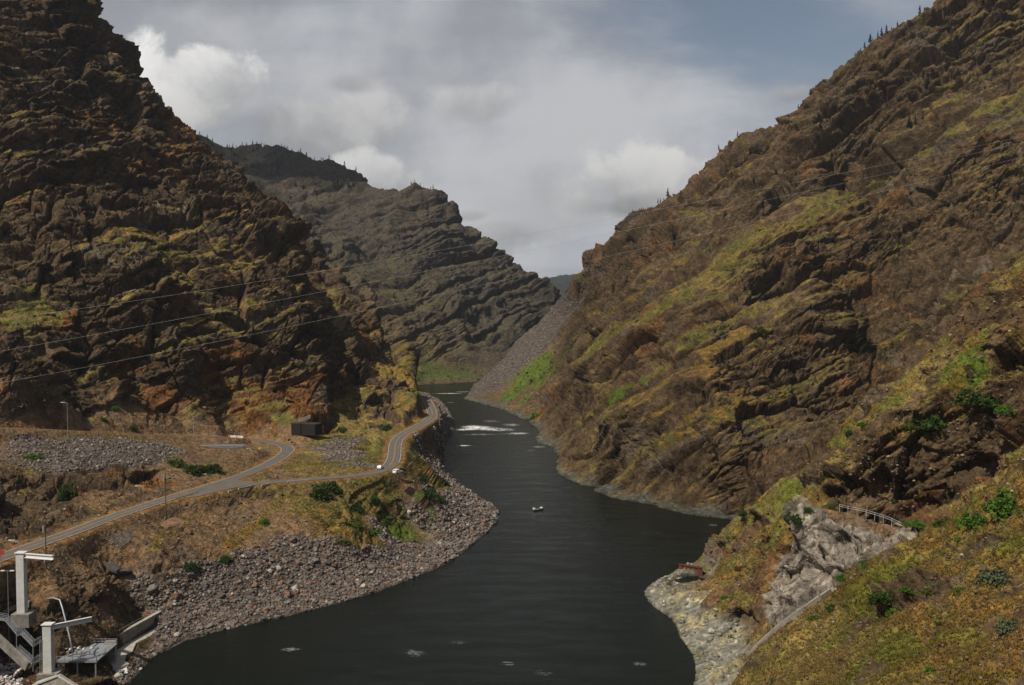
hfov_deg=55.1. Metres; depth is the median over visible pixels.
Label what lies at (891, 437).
bush
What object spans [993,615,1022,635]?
bush
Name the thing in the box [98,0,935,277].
sky
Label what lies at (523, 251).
power cable
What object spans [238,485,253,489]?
concrete parapet
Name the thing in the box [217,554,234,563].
bush
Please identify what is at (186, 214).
hillside
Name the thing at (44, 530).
utility pole
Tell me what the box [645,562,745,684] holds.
rubble
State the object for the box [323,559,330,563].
boulder
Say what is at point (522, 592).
river
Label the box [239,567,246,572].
boulder
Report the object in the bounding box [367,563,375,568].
boulder
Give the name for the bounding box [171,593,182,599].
boulder
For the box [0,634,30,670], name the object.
retaining curb
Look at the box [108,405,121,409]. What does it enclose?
bush
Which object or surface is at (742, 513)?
bush
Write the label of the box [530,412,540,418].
bush
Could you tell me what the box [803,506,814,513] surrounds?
bush
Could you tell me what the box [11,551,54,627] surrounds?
jib crane
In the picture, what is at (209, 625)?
boulder
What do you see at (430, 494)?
bush
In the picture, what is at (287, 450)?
road
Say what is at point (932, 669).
shrub
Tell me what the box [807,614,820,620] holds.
bush
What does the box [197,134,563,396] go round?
mountain
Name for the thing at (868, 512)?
trail railing
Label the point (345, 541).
bush
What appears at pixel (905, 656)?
dry grass
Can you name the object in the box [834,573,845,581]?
bush
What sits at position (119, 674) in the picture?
boulder
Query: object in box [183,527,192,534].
boulder
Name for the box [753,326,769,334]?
bush
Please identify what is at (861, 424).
bush
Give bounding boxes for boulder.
[104,562,121,574]
[114,672,122,676]
[119,569,132,575]
[145,584,157,594]
[161,517,185,531]
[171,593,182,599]
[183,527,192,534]
[200,580,207,585]
[206,623,213,628]
[227,621,235,625]
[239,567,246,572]
[247,595,255,599]
[283,590,291,596]
[286,599,292,604]
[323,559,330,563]
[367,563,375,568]
[708,628,715,633]
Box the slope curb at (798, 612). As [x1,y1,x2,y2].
[746,588,830,656]
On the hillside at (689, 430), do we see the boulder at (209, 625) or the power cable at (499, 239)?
the power cable at (499, 239)
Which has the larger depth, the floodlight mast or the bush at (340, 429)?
the bush at (340, 429)
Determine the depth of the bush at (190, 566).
317.05 m
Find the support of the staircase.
on the hillside at (186, 214)
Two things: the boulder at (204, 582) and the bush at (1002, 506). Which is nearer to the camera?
the bush at (1002, 506)
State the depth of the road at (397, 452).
450.64 m
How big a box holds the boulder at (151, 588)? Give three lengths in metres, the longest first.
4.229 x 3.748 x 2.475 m
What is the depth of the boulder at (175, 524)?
334.57 m
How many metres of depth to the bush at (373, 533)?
383.48 m
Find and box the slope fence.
[104,529,131,546]
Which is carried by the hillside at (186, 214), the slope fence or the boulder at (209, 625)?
the slope fence
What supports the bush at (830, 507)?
on the hillside at (689, 430)
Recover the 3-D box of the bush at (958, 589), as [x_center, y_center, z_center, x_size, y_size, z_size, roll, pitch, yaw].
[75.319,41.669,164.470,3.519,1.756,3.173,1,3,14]
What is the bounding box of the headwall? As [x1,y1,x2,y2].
[32,674,77,684]
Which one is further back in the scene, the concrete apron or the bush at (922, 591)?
the concrete apron
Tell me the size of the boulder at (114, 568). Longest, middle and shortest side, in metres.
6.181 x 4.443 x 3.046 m
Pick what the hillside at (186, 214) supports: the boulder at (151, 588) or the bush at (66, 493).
the bush at (66, 493)
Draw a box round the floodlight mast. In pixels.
[0,570,14,661]
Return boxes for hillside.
[0,0,498,684]
[463,0,1023,684]
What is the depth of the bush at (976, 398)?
288.86 m
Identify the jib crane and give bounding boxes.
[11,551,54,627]
[36,616,92,679]
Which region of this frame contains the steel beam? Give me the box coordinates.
[219,445,243,446]
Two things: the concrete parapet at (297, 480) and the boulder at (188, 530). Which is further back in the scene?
the concrete parapet at (297, 480)
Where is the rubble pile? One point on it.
(8, 678)
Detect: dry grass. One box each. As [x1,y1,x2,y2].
[1,252,1023,684]
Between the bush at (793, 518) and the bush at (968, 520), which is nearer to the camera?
the bush at (968, 520)
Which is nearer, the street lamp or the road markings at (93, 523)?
the road markings at (93, 523)
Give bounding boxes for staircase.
[0,613,42,672]
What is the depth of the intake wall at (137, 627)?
286.84 m
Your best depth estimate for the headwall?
207.25 m
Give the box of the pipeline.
[46,597,73,653]
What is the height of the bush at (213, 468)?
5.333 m
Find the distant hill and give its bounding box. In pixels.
[549,273,578,292]
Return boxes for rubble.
[0,261,1023,684]
[109,391,499,683]
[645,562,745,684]
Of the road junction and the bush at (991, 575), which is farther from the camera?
the road junction
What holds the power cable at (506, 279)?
on the hillside at (689, 430)
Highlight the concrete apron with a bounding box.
[110,627,155,669]
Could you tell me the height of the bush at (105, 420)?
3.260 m
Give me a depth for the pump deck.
258.17 m
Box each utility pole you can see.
[41,519,48,569]
[163,471,166,520]
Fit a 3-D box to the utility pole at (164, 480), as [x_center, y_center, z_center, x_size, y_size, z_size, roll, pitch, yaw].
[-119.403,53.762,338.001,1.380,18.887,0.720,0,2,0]
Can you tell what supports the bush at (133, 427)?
on the hillside at (186, 214)
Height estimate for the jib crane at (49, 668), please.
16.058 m
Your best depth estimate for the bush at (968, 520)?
185.37 m
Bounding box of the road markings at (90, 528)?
[1,500,169,561]
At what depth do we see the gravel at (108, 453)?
395.93 m
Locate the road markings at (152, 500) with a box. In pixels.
[6,436,281,551]
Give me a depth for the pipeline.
260.34 m
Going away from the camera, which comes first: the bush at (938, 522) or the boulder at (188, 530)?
the bush at (938, 522)
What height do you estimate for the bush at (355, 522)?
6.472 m
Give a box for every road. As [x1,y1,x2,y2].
[0,428,294,561]
[214,395,436,487]
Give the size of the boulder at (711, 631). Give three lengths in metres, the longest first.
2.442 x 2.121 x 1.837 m
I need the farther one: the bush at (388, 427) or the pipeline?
the bush at (388, 427)
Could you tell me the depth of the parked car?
407.66 m
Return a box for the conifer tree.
[906,114,912,127]
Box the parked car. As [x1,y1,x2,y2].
[392,469,402,473]
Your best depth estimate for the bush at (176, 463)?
400.34 m
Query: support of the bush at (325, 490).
on the hillside at (186, 214)
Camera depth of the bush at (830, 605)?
192.74 m
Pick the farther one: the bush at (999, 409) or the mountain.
the mountain
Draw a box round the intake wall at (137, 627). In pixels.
[104,610,161,664]
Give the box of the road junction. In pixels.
[188,480,249,497]
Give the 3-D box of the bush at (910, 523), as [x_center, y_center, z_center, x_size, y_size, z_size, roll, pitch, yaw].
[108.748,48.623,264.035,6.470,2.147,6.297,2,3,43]
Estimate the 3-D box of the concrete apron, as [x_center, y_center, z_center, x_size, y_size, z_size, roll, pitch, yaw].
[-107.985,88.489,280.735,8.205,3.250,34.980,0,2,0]
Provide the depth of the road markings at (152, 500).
346.71 m
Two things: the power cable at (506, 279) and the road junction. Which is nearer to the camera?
the power cable at (506, 279)
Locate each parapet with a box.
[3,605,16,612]
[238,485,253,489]
[287,479,307,482]
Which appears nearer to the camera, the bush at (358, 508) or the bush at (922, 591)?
the bush at (922, 591)
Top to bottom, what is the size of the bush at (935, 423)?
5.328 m
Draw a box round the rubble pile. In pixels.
[0,663,23,684]
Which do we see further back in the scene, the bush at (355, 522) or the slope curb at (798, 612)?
the bush at (355, 522)
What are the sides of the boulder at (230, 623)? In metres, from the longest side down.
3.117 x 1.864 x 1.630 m
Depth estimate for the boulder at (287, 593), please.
324.71 m
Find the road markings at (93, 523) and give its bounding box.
[0,493,183,557]
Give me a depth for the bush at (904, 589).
179.17 m
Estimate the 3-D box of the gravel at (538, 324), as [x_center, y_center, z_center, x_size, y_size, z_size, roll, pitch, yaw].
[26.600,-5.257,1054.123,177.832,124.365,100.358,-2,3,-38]
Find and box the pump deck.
[56,639,116,677]
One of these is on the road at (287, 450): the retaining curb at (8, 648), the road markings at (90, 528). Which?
the road markings at (90, 528)
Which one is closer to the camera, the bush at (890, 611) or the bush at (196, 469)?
the bush at (890, 611)
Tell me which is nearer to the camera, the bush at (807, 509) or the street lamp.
the bush at (807, 509)
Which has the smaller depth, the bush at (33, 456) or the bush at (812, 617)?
the bush at (812, 617)
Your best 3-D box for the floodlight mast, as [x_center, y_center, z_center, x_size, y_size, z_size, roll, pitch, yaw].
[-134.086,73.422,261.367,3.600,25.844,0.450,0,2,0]
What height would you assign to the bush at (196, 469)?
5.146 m
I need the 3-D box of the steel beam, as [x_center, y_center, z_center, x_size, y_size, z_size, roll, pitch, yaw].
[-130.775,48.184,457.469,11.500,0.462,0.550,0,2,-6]
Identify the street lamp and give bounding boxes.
[60,402,68,437]
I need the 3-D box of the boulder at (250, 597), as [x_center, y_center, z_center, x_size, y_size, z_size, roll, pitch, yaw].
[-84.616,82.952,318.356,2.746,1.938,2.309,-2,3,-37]
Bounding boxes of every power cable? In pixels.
[0,137,1019,319]
[2,162,1000,382]
[4,143,1017,350]
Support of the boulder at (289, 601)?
on the rubble at (446, 427)
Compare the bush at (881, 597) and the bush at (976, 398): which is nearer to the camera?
the bush at (881, 597)
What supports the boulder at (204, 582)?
on the hillside at (186, 214)
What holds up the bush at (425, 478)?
on the hillside at (186, 214)
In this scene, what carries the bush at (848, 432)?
on the hillside at (689, 430)
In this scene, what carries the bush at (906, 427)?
on the hillside at (689, 430)
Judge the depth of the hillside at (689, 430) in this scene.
619.10 m
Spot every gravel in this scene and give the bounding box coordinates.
[5,433,376,474]
[469,281,587,396]
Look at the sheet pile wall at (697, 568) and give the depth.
358.21 m
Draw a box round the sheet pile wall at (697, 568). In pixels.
[679,563,702,575]
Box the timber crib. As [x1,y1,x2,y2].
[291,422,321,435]
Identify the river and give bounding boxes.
[128,382,732,684]
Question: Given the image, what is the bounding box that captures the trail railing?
[839,504,902,527]
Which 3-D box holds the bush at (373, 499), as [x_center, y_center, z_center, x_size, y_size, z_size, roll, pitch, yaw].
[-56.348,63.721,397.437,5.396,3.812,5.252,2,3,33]
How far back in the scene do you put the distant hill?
3916.48 m
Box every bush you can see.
[22,453,43,460]
[57,482,77,501]
[100,416,107,422]
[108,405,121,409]
[130,423,138,430]
[166,457,186,468]
[178,464,210,475]
[182,561,195,571]
[201,463,226,474]
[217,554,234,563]
[258,518,269,526]
[309,478,345,500]
[334,427,347,433]
[335,537,352,545]
[347,517,364,533]
[352,503,364,512]
[369,495,380,503]
[369,527,382,535]
[379,424,392,431]
[418,474,428,482]
[421,487,440,500]
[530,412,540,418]
[738,507,747,517]
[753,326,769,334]
[785,513,802,524]
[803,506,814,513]
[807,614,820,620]
[824,603,834,612]
[825,503,836,510]
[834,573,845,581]
[845,429,852,435]
[855,421,867,426]
[866,590,894,605]
[885,606,898,616]
[887,433,897,439]
[897,586,914,594]
[899,422,916,429]
[901,519,926,528]
[911,414,948,430]
[918,588,934,594]
[932,516,946,526]
[949,388,998,408]
[950,586,962,596]
[954,507,987,529]
[974,562,1016,587]
[981,488,1022,520]
[993,404,1015,413]
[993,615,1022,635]
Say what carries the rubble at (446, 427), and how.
on the hillside at (186, 214)
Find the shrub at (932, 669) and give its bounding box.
[922,664,934,674]
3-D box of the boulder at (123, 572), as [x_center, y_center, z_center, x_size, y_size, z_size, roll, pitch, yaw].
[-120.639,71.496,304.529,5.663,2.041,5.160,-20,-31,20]
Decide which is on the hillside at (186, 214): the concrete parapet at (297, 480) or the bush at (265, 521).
the bush at (265, 521)
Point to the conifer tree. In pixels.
(909, 119)

